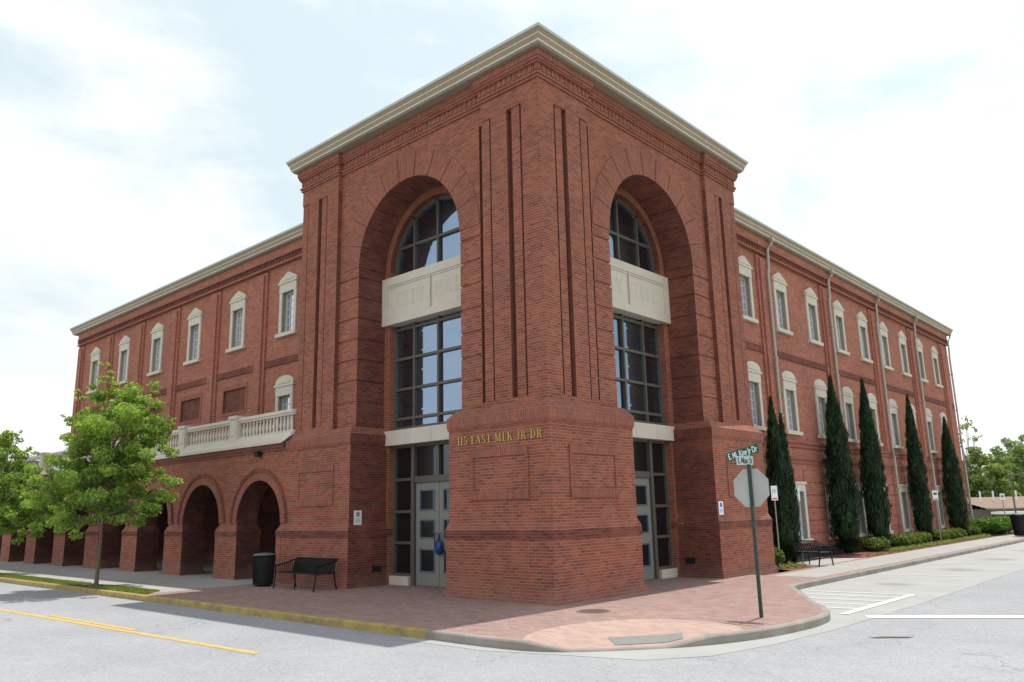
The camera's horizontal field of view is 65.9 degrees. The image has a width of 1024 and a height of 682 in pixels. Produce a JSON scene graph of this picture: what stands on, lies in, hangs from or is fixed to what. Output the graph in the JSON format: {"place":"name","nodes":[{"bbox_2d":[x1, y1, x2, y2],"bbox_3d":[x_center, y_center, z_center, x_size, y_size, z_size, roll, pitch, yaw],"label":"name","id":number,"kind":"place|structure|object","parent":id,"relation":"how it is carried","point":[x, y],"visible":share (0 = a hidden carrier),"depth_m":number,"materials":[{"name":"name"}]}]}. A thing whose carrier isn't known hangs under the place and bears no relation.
{"place":"outdoors","nodes":[
{"label":"outdoors","id":0,"kind":"place"},
{"bbox_2d":[0,557,274,593],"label":"sidewalk","id":1,"kind":"structure","parent":0,"point":[145,578],"depth_m":27.97,"materials":[{"name":"concrete"}]},
{"bbox_2d":[5,576,149,593],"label":"lawn soil","id":2,"kind":"structure","parent":1,"relation":"on","point":[86,585],"depth_m":24.55,"materials":[{"name":"brown soil"}]},
{"bbox_2d":[0,469,35,534],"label":"street tree","id":3,"kind":"object","parent":2,"relation":"on","point":[7,495],"visible":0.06,"depth_m":36.20,"materials":[{"name":"green plant"}]},
{"bbox_2d":[0,429,75,544],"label":"street tree","id":4,"kind":"object","parent":2,"relation":"on","point":[11,508],"visible":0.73,"depth_m":31.71,"materials":[{"name":"green plant"}]},
{"bbox_2d":[0,573,159,593],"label":"lawn strip","id":5,"kind":"object","parent":2,"relation":"on","point":[124,588],"visible":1,"depth_m":25.07,"materials":[{"name":"green plant"}]},
{"bbox_2d":[19,361,183,585],"bbox_3d":[-12.950,4.162,25.080,4.977,7.135,3.581,-7,-13,24],"label":"street tree","id":6,"kind":"object","parent":2,"relation":"on","point":[130,458],"visible":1,"depth_m":24.92,"materials":[{"name":"green plant"}]},
{"bbox_2d":[9,545,964,592],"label":"sidewalk joints","id":7,"kind":"object","parent":1,"relation":"on","point":[247,584],"visible":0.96,"depth_m":27.05,"materials":[{"name":"concrete"}]},
{"bbox_2d":[145,575,822,638],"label":"brick plaza","id":8,"kind":"structure","parent":0,"point":[732,601],"depth_m":16.81,"materials":[{"name":"brick"}]},
{"bbox_2d":[252,553,275,585],"bbox_3d":[-7.247,6.647,23.045,0.696,0.900,0.696,-12,-16,41],"label":"trash can","id":9,"kind":"object","parent":8,"relation":"on","point":[263,566],"visible":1,"depth_m":22.81,"materials":[{"name":"black plastic"}]},
{"bbox_2d":[272,557,337,591],"bbox_3d":[-5.710,6.415,21.782,2.010,0.823,0.782,-12,-16,41],"label":"bench","id":10,"kind":"object","parent":8,"relation":"on","point":[315,566],"visible":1,"depth_m":21.99,"materials":[{"name":"black metal"}]},
{"bbox_2d":[576,609,609,612],"bbox_3d":[1.601,5.316,15.561,0.680,0.009,0.680,-12,-16,41],"label":"manhole cover","id":11,"kind":"object","parent":8,"relation":"on","point":[593,611],"visible":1,"depth_m":15.54,"materials":[{"name":"metal"}]},
{"bbox_2d":[726,444,769,617],"bbox_3d":[4.419,3.483,14.542,0.618,3.141,0.508,-2,-12,3],"label":"stop sign","id":12,"kind":"object","parent":8,"relation":"on","point":[751,488],"visible":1,"depth_m":14.64,"materials":[{"name":"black metal"}]},
{"bbox_2d":[0,569,1023,681],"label":"road","id":13,"kind":"structure","parent":0,"point":[36,649],"depth_m":12.03,"materials":[{"name":"grey asphalt"}]},
{"bbox_2d":[0,609,259,653],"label":"yellow centre line","id":14,"kind":"object","parent":13,"relation":"on","point":[170,638],"visible":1,"depth_m":15.62,"materials":[{"name":"yellow paint"}]},
{"bbox_2d":[0,577,428,638],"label":"yellow kerb","id":15,"kind":"structure","parent":13,"relation":"on","point":[406,631],"depth_m":17.33,"materials":[{"name":"paint"}]},
{"bbox_2d":[523,619,743,648],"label":"ramp","id":16,"kind":"structure","parent":13,"relation":"on","point":[597,634],"depth_m":13.11,"materials":[{"name":"brick"}]},
{"bbox_2d":[608,632,682,644],"bbox_3d":[2.187,4.741,12.609,1.269,0.061,0.582,1,-12,-9],"label":"ramp plate","id":17,"kind":"object","parent":16,"relation":"on","point":[642,639],"visible":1,"depth_m":12.59,"materials":[{"name":"grey concrete"}]},
{"bbox_2d":[399,542,1023,659],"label":"concrete lane","id":18,"kind":"structure","parent":13,"relation":"attached to","point":[919,583],"depth_m":18.99,"materials":[{"name":"grey concrete"}]},
{"bbox_2d":[806,547,1023,608],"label":"parking lines","id":19,"kind":"object","parent":18,"relation":"on","point":[877,593],"visible":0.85,"depth_m":18.40,"materials":[{"name":"white paint"}]},
{"bbox_2d":[425,538,1023,651],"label":"kerb","id":20,"kind":"structure","parent":13,"relation":"on","point":[823,617],"depth_m":12.96,"materials":[{"name":"concrete"}]},
{"bbox_2d":[873,636,902,637],"bbox_3d":[6.021,4.712,12.585,0.760,0.001,0.130,-2,-12,5],"label":"manhole cover","id":21,"kind":"object","parent":13,"relation":"on","point":[886,636],"visible":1,"depth_m":12.60,"materials":[{"name":"grey metal"}]},
{"bbox_2d":[839,594,1023,617],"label":"white stop line","id":22,"kind":"object","parent":13,"relation":"on","point":[928,616],"visible":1,"depth_m":14.79,"materials":[{"name":"white paint"}]},
{"bbox_2d":[0,0,1023,474],"label":"sky","id":23,"kind":"structure","parent":0,"point":[146,145],"materials":[{"name":"white"}]},
{"bbox_2d":[771,534,1023,576],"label":"sidewalk","id":24,"kind":"structure","parent":0,"point":[824,570],"depth_m":28.19,"materials":[{"name":"concrete"}]},
{"bbox_2d":[793,487,803,562],"bbox_3d":[9.915,6.371,27.237,0.260,2.600,0.033,4,-13,-23],"label":"parking sign","id":25,"kind":"object","parent":24,"relation":"on","point":[798,495],"visible":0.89,"depth_m":27.39,"materials":[{"name":"white metal"}]},
{"bbox_2d":[773,540,833,566],"bbox_3d":[9.699,7.059,26.400,0.782,0.823,1.810,6,-14,-32],"label":"bench","id":26,"kind":"object","parent":24,"relation":"on","point":[808,551],"visible":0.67,"depth_m":25.85,"materials":[{"name":"black metal"}]},
{"bbox_2d":[778,531,1013,570],"bbox_3d":[20.009,9.682,37.830,1.950,0.060,36.000,-12,-16,41],"label":"mulch bed","id":27,"kind":"object","parent":24,"relation":"on","point":[859,554],"visible":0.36,"depth_m":31.28,"materials":[{"name":"brown soil"}]},
{"bbox_2d":[770,486,781,569],"bbox_3d":[8.514,5.986,25.373,0.260,2.630,0.033,4,-13,-23],"label":"parking sign","id":28,"kind":"object","parent":27,"relation":"on","point":[774,495],"visible":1,"depth_m":25.53,"materials":[{"name":"white metal"}]},
{"bbox_2d":[774,547,785,566],"bbox_3d":[8.320,6.901,25.246,0.802,0.665,0.796,-1,-12,-2],"label":"boxwood shrub","id":29,"kind":"object","parent":27,"relation":"on","point":[779,556],"visible":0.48,"depth_m":25.00,"materials":[{"name":"green plant"}]},
{"bbox_2d":[764,395,801,564],"bbox_3d":[9.266,4.752,27.306,1.065,5.822,1.613,-12,-16,41],"label":"cypress tree","id":30,"kind":"object","parent":27,"relation":"on","point":[779,472],"visible":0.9,"depth_m":26.94,"materials":[{"name":"green plant"}]},
{"bbox_2d":[822,375,861,554],"bbox_3d":[13.088,4.873,31.612,1.414,7.229,1.424,0,-12,-8],"label":"cypress tree","id":31,"kind":"object","parent":27,"relation":"on","point":[844,505],"visible":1,"depth_m":31.17,"materials":[{"name":"green plant"}]},
{"bbox_2d":[858,537,884,551],"bbox_3d":[14.623,8.270,32.137,1.019,0.628,1.021,-12,-16,41],"label":"boxwood shrub","id":32,"kind":"object","parent":27,"relation":"on","point":[872,544],"visible":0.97,"depth_m":31.88,"materials":[{"name":"green plant"}]},
{"bbox_2d":[857,377,891,541],"bbox_3d":[15.671,5.266,34.408,1.258,7.524,1.301,-12,-16,41],"label":"cypress tree","id":33,"kind":"object","parent":27,"relation":"on","point":[872,476],"visible":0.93,"depth_m":34.03,"materials":[{"name":"green plant"}]},
{"bbox_2d":[869,536,890,550],"bbox_3d":[15.114,8.364,32.654,1.032,0.607,0.999,6,-14,-32],"label":"boxwood shrub","id":34,"kind":"object","parent":27,"relation":"on","point":[887,542],"visible":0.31,"depth_m":32.38,"materials":[{"name":"green plant"}]},
{"bbox_2d":[778,533,990,568],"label":"border grass","id":35,"kind":"structure","parent":27,"relation":"on","point":[912,546],"depth_m":34.67,"materials":[{"name":"green plant"}]},
{"bbox_2d":[889,533,910,547],"bbox_3d":[16.842,8.730,34.554,1.013,0.629,0.982,2,-13,-15],"label":"boxwood shrub","id":36,"kind":"object","parent":27,"relation":"on","point":[900,540],"visible":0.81,"depth_m":34.27,"materials":[{"name":"green plant"}]},
{"bbox_2d":[892,533,915,545],"bbox_3d":[17.385,8.850,35.134,1.004,0.627,1.023,0,-12,-4],"label":"boxwood shrub","id":37,"kind":"object","parent":27,"relation":"on","point":[911,538],"visible":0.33,"depth_m":34.83,"materials":[{"name":"green plant"}]},
{"bbox_2d":[904,532,921,545],"bbox_3d":[17.919,8.956,35.691,1.036,0.644,1.030,-2,-12,3],"label":"boxwood shrub","id":38,"kind":"object","parent":27,"relation":"on","point":[917,538],"visible":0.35,"depth_m":35.42,"materials":[{"name":"green plant"}]},
{"bbox_2d":[908,532,926,543],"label":"boxwood shrub","id":39,"kind":"object","parent":27,"relation":"on","point":[923,536],"visible":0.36,"depth_m":36.10,"materials":[{"name":"green plant"}]},
{"bbox_2d":[904,393,934,541],"bbox_3d":[19.947,6.220,39.015,1.172,7.410,1.186,-12,-16,41],"label":"cypress tree","id":40,"kind":"object","parent":27,"relation":"on","point":[919,492],"visible":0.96,"depth_m":38.69,"materials":[{"name":"green plant"}]},
{"bbox_2d":[914,531,932,543],"bbox_3d":[19.147,9.207,37.006,1.027,0.629,1.020,-12,-16,41],"label":"boxwood shrub","id":41,"kind":"object","parent":27,"relation":"on","point":[929,536],"visible":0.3,"depth_m":36.75,"materials":[{"name":"green plant"}]},
{"bbox_2d":[932,490,941,540],"bbox_3d":[20.858,8.616,38.693,0.300,2.550,0.033,1,-12,-10],"label":"parking sign","id":42,"kind":"object","parent":27,"relation":"on","point":[935,494],"visible":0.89,"depth_m":38.85,"materials":[{"name":"white metal"}]},
{"bbox_2d":[932,529,949,541],"bbox_3d":[21.084,9.610,39.121,1.060,0.652,1.006,-12,-16,41],"label":"boxwood shrub","id":43,"kind":"object","parent":27,"relation":"on","point":[944,535],"visible":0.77,"depth_m":38.83,"materials":[{"name":"green plant"}]},
{"bbox_2d":[940,529,956,539],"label":"boxwood shrub","id":44,"kind":"object","parent":27,"relation":"on","point":[951,534],"visible":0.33,"depth_m":39.52,"materials":[{"name":"green plant"}]},
{"bbox_2d":[943,528,961,539],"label":"boxwood shrub","id":45,"kind":"object","parent":27,"relation":"on","point":[956,532],"visible":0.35,"depth_m":40.37,"materials":[{"name":"green plant"}]},
{"bbox_2d":[940,416,970,535],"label":"cypress tree","id":46,"kind":"object","parent":27,"relation":"on","point":[955,504],"visible":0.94,"depth_m":43.19,"materials":[{"name":"green plant"}]},
{"bbox_2d":[950,527,966,537],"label":"boxwood shrub","id":47,"kind":"object","parent":27,"relation":"on","point":[961,530],"visible":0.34,"depth_m":41.12,"materials":[{"name":"green plant"}]},
{"bbox_2d":[966,526,980,535],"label":"boxwood shrub","id":48,"kind":"object","parent":27,"relation":"on","point":[975,531],"visible":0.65,"depth_m":43.44,"materials":[{"name":"green plant"}]},
{"bbox_2d":[968,518,1007,534],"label":"leafy bush","id":49,"kind":"object","parent":27,"relation":"on","point":[990,526],"visible":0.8,"depth_m":44.99,"materials":[{"name":"green plant"}]},
{"bbox_2d":[978,516,1011,533],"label":"leafy bush","id":50,"kind":"object","parent":27,"relation":"on","point":[1007,521],"visible":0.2,"depth_m":46.31,"materials":[{"name":"green plant"}]},
{"bbox_2d":[999,493,1007,533],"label":"parking sign","id":51,"kind":"object","parent":27,"relation":"on","point":[1002,497],"visible":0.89,"depth_m":47.46,"materials":[{"name":"white metal"}]},
{"bbox_2d":[769,538,1022,576],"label":"brick edging strip","id":52,"kind":"object","parent":24,"relation":"on","point":[813,567],"visible":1,"depth_m":25.66,"materials":[{"name":"red brick"}]},
{"bbox_2d":[1009,513,1023,535],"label":"trash can","id":53,"kind":"object","parent":24,"relation":"on","point":[1017,522],"visible":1,"depth_m":42.83,"materials":[{"name":"black plastic"}]},
{"bbox_3d":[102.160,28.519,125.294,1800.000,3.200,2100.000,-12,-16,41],"label":"ground","id":54,"kind":"structure","parent":0,"visible":0},
{"bbox_2d":[0,460,38,471],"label":"annex building","id":55,"kind":"structure","parent":54,"relation":"on","point":[36,462],"depth_m":49.23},
{"bbox_2d":[0,22,972,605],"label":"city hall","id":56,"kind":"structure","parent":54,"relation":"on","point":[538,312],"depth_m":23.61,"materials":[{"name":"red brick"}]},
{"bbox_2d":[86,347,100,394],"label":"window","id":57,"kind":"structure","parent":56,"relation":"in","point":[95,355],"depth_m":42.46,"materials":[{"name":"stone"}]},
{"bbox_2d":[117,336,130,384],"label":"window","id":58,"kind":"structure","parent":56,"relation":"in","point":[124,350],"depth_m":39.97,"materials":[{"name":"stone"}]},
{"bbox_2d":[146,323,164,376],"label":"window","id":59,"kind":"structure","parent":56,"relation":"in","point":[157,332],"depth_m":37.50,"materials":[{"name":"stone"}]},
{"bbox_2d":[183,308,202,365],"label":"window","id":60,"kind":"structure","parent":56,"relation":"in","point":[195,318],"depth_m":35.04,"materials":[{"name":"stone"}]},
{"bbox_2d":[225,291,246,352],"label":"window","id":61,"kind":"structure","parent":56,"relation":"in","point":[237,317],"depth_m":32.58,"materials":[{"name":"stone"}]},
{"bbox_2d":[274,375,294,430],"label":"window","id":62,"kind":"structure","parent":56,"relation":"in","point":[284,385],"depth_m":29.34,"materials":[{"name":"stone"}]},
{"bbox_2d":[275,272,298,338],"bbox_3d":[-8.433,-1.408,30.055,1.370,2.510,0.390,-12,-16,41],"label":"window","id":63,"kind":"structure","parent":56,"relation":"in","point":[288,284],"depth_m":30.11,"materials":[{"name":"stone"}]},
{"bbox_2d":[354,510,361,524],"bbox_3d":[-4.329,4.960,22.173,0.015,0.400,0.260,-12,-16,41],"label":"notice sign","id":64,"kind":"object","parent":56,"relation":"attached to","point":[357,517],"visible":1,"depth_m":22.18,"materials":[{"name":"white paint"}]},
{"bbox_2d":[416,482,439,586],"bbox_3d":[-2.366,5.352,21.971,0.962,2.800,0.175,-12,-16,41],"label":"door","id":65,"kind":"structure","parent":56,"relation":"in","point":[427,494],"depth_m":21.99,"materials":[{"name":"grey paint"}]},
{"bbox_2d":[394,310,462,429],"bbox_3d":[-2.086,0.842,22.628,3.900,3.200,0.113,-12,-16,41],"label":"curtain window","id":66,"kind":"structure","parent":56,"relation":"in","point":[428,382],"depth_m":22.98,"materials":[{"name":"glass"}]},
{"bbox_2d":[395,195,461,275],"bbox_3d":[-2.178,-3.233,23.508,3.900,2.180,0.110,-12,-16,41],"label":"lunette window","id":67,"kind":"structure","parent":56,"relation":"in","point":[432,236],"depth_m":23.80,"materials":[{"name":"glass"}]},
{"bbox_2d":[435,535,442,554],"bbox_3d":[-1.996,5.549,21.475,0.298,0.542,0.144,-12,-16,41],"label":"plastic bag","id":68,"kind":"object","parent":56,"relation":"hanging from","point":[438,548],"visible":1,"depth_m":21.40,"materials":[{"name":"blue plastic"}]},
{"bbox_2d":[438,481,448,586],"bbox_3d":[-1.645,5.197,21.329,0.962,2.800,0.175,-12,-16,41],"label":"door","id":69,"kind":"structure","parent":56,"relation":"in","point":[444,485],"depth_m":21.61,"materials":[{"name":"grey paint"}]},
{"bbox_2d":[608,196,654,272],"bbox_3d":[3.140,-3.299,23.765,0.110,2.180,3.900,-12,-16,41],"label":"lunette window","id":70,"kind":"structure","parent":56,"relation":"in","point":[628,240],"depth_m":24.29,"materials":[{"name":"glass"}]},
{"bbox_2d":[612,313,664,424],"bbox_3d":[3.234,0.776,22.885,0.113,3.200,3.900,-12,-16,41],"label":"curtain window","id":71,"kind":"structure","parent":56,"relation":"in","point":[637,344],"depth_m":23.48,"materials":[{"name":"glass"}]},
{"bbox_2d":[635,478,654,579],"bbox_3d":[3.655,5.284,22.293,0.085,2.800,0.962,-12,-16,41],"label":"door","id":72,"kind":"structure","parent":56,"relation":"in","point":[642,484],"depth_m":22.42,"materials":[{"name":"grey paint"}]},
{"bbox_2d":[718,501,723,514],"bbox_3d":[5.981,4.779,22.614,0.015,0.380,0.260,-12,-16,41],"label":"notice sign","id":73,"kind":"object","parent":56,"relation":"attached to","point":[720,506],"visible":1,"depth_m":22.60,"materials":[{"name":"white paint"}]},
{"bbox_2d":[738,256,758,323],"bbox_3d":[8.565,-1.947,29.354,0.390,2.510,1.370,-12,-16,41],"label":"window","id":74,"kind":"structure","parent":56,"relation":"in","point":[745,268],"depth_m":29.50,"materials":[{"name":"stone"}]},
{"bbox_2d":[747,361,767,430],"bbox_3d":[8.654,1.972,28.509,0.390,2.490,1.370,-12,-16,41],"label":"window","id":75,"kind":"structure","parent":56,"relation":"in","point":[754,374],"depth_m":28.66,"materials":[{"name":"stone"}]},
{"bbox_2d":[771,272,792,335],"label":"window","id":76,"kind":"structure","parent":56,"relation":"in","point":[779,285],"depth_m":31.69,"materials":[{"name":"stone"}]},
{"bbox_2d":[781,371,802,435],"bbox_3d":[10.746,2.408,30.755,0.390,2.490,1.370,-12,-16,41],"label":"window","id":77,"kind":"structure","parent":56,"relation":"in","point":[788,379],"depth_m":30.84,"materials":[{"name":"stone"}]},
{"bbox_2d":[794,481,813,542],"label":"window","id":78,"kind":"structure","parent":56,"relation":"in","point":[804,520],"depth_m":30.10,"materials":[{"name":"stone"}]},
{"bbox_2d":[804,287,823,346],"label":"window","id":79,"kind":"structure","parent":56,"relation":"in","point":[810,297],"depth_m":33.97,"materials":[{"name":"stone"}]},
{"bbox_2d":[813,379,827,438],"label":"window","id":80,"kind":"structure","parent":56,"relation":"in","point":[819,386],"depth_m":33.11,"materials":[{"name":"stone"}]},
{"bbox_2d":[823,482,837,539],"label":"window","id":81,"kind":"structure","parent":56,"relation":"in","point":[830,538],"depth_m":31.72,"materials":[{"name":"stone"}]},
{"bbox_2d":[831,300,849,355],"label":"window","id":82,"kind":"structure","parent":56,"relation":"in","point":[837,310],"depth_m":36.23,"materials":[{"name":"stone"}]},
{"bbox_2d":[841,387,859,442],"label":"window","id":83,"kind":"structure","parent":56,"relation":"in","point":[847,395],"depth_m":35.39,"materials":[{"name":"stone"}]},
{"bbox_2d":[855,483,870,536],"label":"window","id":84,"kind":"structure","parent":56,"relation":"in","point":[863,524],"depth_m":34.58,"materials":[{"name":"stone"}]},
{"bbox_2d":[856,312,872,363],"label":"window","id":85,"kind":"structure","parent":56,"relation":"in","point":[861,319],"depth_m":38.46,"materials":[{"name":"stone"}]},
{"bbox_2d":[867,393,882,445],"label":"window","id":86,"kind":"structure","parent":56,"relation":"in","point":[872,400],"depth_m":37.72,"materials":[{"name":"stone"}]},
{"bbox_2d":[879,322,893,370],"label":"window","id":87,"kind":"structure","parent":56,"relation":"in","point":[883,330],"depth_m":40.73,"materials":[{"name":"stone"}]},
{"bbox_2d":[884,484,893,533],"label":"window","id":88,"kind":"structure","parent":56,"relation":"in","point":[892,531],"depth_m":36.75,"materials":[{"name":"stone"}]},
{"bbox_2d":[888,399,903,448],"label":"window","id":89,"kind":"structure","parent":56,"relation":"in","point":[893,407],"depth_m":39.88,"materials":[{"name":"stone"}]},
{"bbox_2d":[897,331,911,376],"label":"window","id":90,"kind":"structure","parent":56,"relation":"in","point":[901,337],"depth_m":42.91,"materials":[{"name":"stone"}]},
{"bbox_2d":[899,484,913,531],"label":"window","id":91,"kind":"structure","parent":56,"relation":"in","point":[903,491],"depth_m":39.08,"materials":[{"name":"stone"}]},
{"bbox_2d":[910,404,920,450],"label":"window","id":92,"kind":"structure","parent":56,"relation":"in","point":[912,406],"depth_m":42.29,"materials":[{"name":"stone"}]},
{"bbox_2d":[914,339,928,382],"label":"window","id":93,"kind":"structure","parent":56,"relation":"in","point":[920,351],"depth_m":45.20,"materials":[{"name":"stone"}]},
{"bbox_2d":[924,408,937,453],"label":"window","id":94,"kind":"structure","parent":56,"relation":"in","point":[929,417],"depth_m":44.35,"materials":[{"name":"stone"}]},
{"bbox_2d":[930,346,943,387],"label":"window","id":95,"kind":"structure","parent":56,"relation":"in","point":[934,357],"depth_m":47.32,"materials":[{"name":"stone"}]},
{"bbox_2d":[936,486,947,527],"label":"window","id":96,"kind":"structure","parent":56,"relation":"in","point":[940,500],"depth_m":43.53,"materials":[{"name":"stone"}]},
{"bbox_2d":[939,412,946,431],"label":"window","id":97,"kind":"structure","parent":56,"relation":"in","point":[941,414],"depth_m":46.15,"materials":[{"name":"stone"}]},
{"bbox_2d":[958,415,982,517],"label":"background tree","id":98,"kind":"object","parent":54,"relation":"on","point":[963,426],"visible":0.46,"depth_m":65.42,"materials":[{"name":"green plant"}]},
{"bbox_2d":[963,446,1021,508],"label":"background tree","id":99,"kind":"object","parent":54,"relation":"on","point":[984,486],"visible":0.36,"depth_m":87.87,"materials":[{"name":"green plant"}]},
{"bbox_2d":[968,490,1023,530],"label":"shop building","id":100,"kind":"structure","parent":54,"relation":"on","point":[992,506],"depth_m":77.67,"materials":[{"name":"beige metal"}]},
{"bbox_2d":[970,437,1023,482],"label":"background tree","id":101,"kind":"object","parent":54,"relation":"on","point":[1007,443],"visible":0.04,"depth_m":104.80,"materials":[{"name":"green plant"}]},
{"bbox_2d":[980,434,1023,495],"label":"background tree","id":102,"kind":"object","parent":54,"relation":"on","point":[1011,466],"visible":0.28,"depth_m":94.06,"materials":[{"name":"green plant"}]},
{"bbox_2d":[1007,472,1023,515],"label":"utility pole","id":103,"kind":"object","parent":54,"relation":"on","point":[1009,474],"visible":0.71,"depth_m":72.55,"materials":[{"name":"grey"}]}
]}

